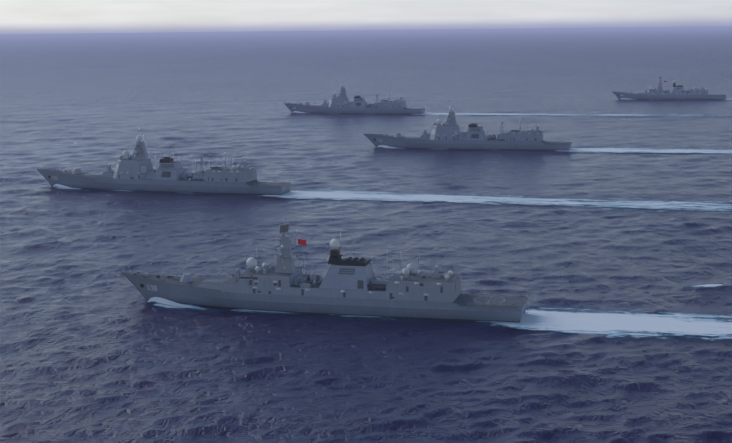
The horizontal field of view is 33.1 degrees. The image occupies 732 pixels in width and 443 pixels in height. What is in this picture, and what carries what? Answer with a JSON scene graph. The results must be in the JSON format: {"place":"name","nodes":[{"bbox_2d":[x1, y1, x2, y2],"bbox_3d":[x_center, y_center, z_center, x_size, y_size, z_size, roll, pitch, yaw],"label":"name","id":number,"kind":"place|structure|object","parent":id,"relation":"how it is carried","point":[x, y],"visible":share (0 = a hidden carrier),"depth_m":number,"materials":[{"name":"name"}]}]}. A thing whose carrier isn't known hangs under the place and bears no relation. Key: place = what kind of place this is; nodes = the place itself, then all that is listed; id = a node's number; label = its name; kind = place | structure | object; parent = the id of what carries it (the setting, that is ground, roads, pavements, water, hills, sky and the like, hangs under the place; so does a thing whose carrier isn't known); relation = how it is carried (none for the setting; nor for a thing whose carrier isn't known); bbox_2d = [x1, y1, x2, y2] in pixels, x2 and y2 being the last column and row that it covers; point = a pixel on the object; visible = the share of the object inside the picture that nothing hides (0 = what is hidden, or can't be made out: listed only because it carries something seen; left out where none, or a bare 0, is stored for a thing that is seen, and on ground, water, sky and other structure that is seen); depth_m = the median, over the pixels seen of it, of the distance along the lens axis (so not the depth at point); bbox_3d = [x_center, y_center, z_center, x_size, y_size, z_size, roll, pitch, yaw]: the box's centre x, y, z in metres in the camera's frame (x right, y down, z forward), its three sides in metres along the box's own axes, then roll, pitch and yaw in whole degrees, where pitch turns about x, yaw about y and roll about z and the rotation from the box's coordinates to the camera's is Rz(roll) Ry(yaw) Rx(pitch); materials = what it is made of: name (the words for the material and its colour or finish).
{"place":"outdoors","nodes":[
{"label":"outdoors","id":0,"kind":"place"},
{"bbox_2d":[0,26,731,442],"bbox_3d":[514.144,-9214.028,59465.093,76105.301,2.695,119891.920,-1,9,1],"label":"sea","id":1,"kind":"structure","parent":0,"point":[96,346],"depth_m":534.72,"materials":[{"name":"blue liquid"}]},
{"bbox_2d":[37,132,291,194],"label":"destroyer","id":2,"kind":"object","parent":1,"relation":"on","point":[137,172],"visible":0.98,"depth_m":681.18,"materials":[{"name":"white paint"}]},
{"bbox_2d":[121,219,527,322],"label":"frigate","id":3,"kind":"object","parent":1,"relation":"on","point":[355,286],"visible":0.96,"depth_m":383.12,"materials":[{"name":"grey metal"}]},
{"bbox_2d":[283,80,424,114],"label":"destroyer","id":4,"kind":"object","parent":1,"relation":"on","point":[340,104],"visible":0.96,"depth_m":1294.76,"materials":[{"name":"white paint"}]},
{"bbox_2d":[53,184,731,214],"bbox_3d":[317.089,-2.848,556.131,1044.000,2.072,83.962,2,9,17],"label":"wake","id":5,"kind":"object","parent":1,"relation":"on","point":[369,195],"visible":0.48,"depth_m":633.45,"materials":[{"name":"liquid"}]},
{"bbox_2d":[147,297,731,342],"bbox_3d":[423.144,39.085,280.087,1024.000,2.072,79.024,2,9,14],"label":"wake","id":6,"kind":"object","parent":1,"relation":"on","point":[618,324],"visible":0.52,"depth_m":368.20,"materials":[{"name":"liquid"}]},
{"bbox_2d":[364,107,571,150],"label":"destroyer","id":7,"kind":"object","parent":1,"relation":"on","point":[448,135],"visible":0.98,"depth_m":899.49,"materials":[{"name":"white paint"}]},
{"bbox_2d":[293,111,731,116],"bbox_3d":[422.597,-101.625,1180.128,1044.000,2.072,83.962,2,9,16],"label":"wake","id":8,"kind":"object","parent":1,"relation":"on","point":[609,114],"visible":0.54,"depth_m":1244.85,"materials":[{"name":"liquid"}]},
{"bbox_2d":[377,145,731,154],"bbox_3d":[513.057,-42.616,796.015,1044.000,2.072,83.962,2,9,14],"label":"wake","id":9,"kind":"object","parent":1,"relation":"on","point":[626,150],"visible":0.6,"depth_m":876.04,"materials":[{"name":"liquid"}]},
{"bbox_2d":[612,77,725,99],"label":"frigate","id":10,"kind":"object","parent":1,"relation":"on","point":[678,92],"visible":1,"depth_m":1474.23,"materials":[{"name":"grey metal"}]},
{"bbox_2d":[620,98,731,99],"bbox_3d":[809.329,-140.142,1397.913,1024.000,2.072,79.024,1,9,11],"label":"wake","id":11,"kind":"object","parent":1,"relation":"on","point":[636,99],"visible":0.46,"depth_m":1485.63,"materials":[{"name":"liquid"}]},
{"bbox_2d":[691,284,721,288],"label":"whitecaps","id":12,"kind":"object","parent":1,"relation":"on","point":[711,285],"visible":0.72,"depth_m":414.15,"materials":[{"name":"liquid"}]},
{"bbox_2d":[0,0,731,34],"bbox_3d":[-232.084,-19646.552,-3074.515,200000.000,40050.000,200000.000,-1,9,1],"label":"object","id":13,"kind":"object","parent":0,"point":[81,16],"depth_m":97543.56,"materials":[{"name":"white"}]}
]}

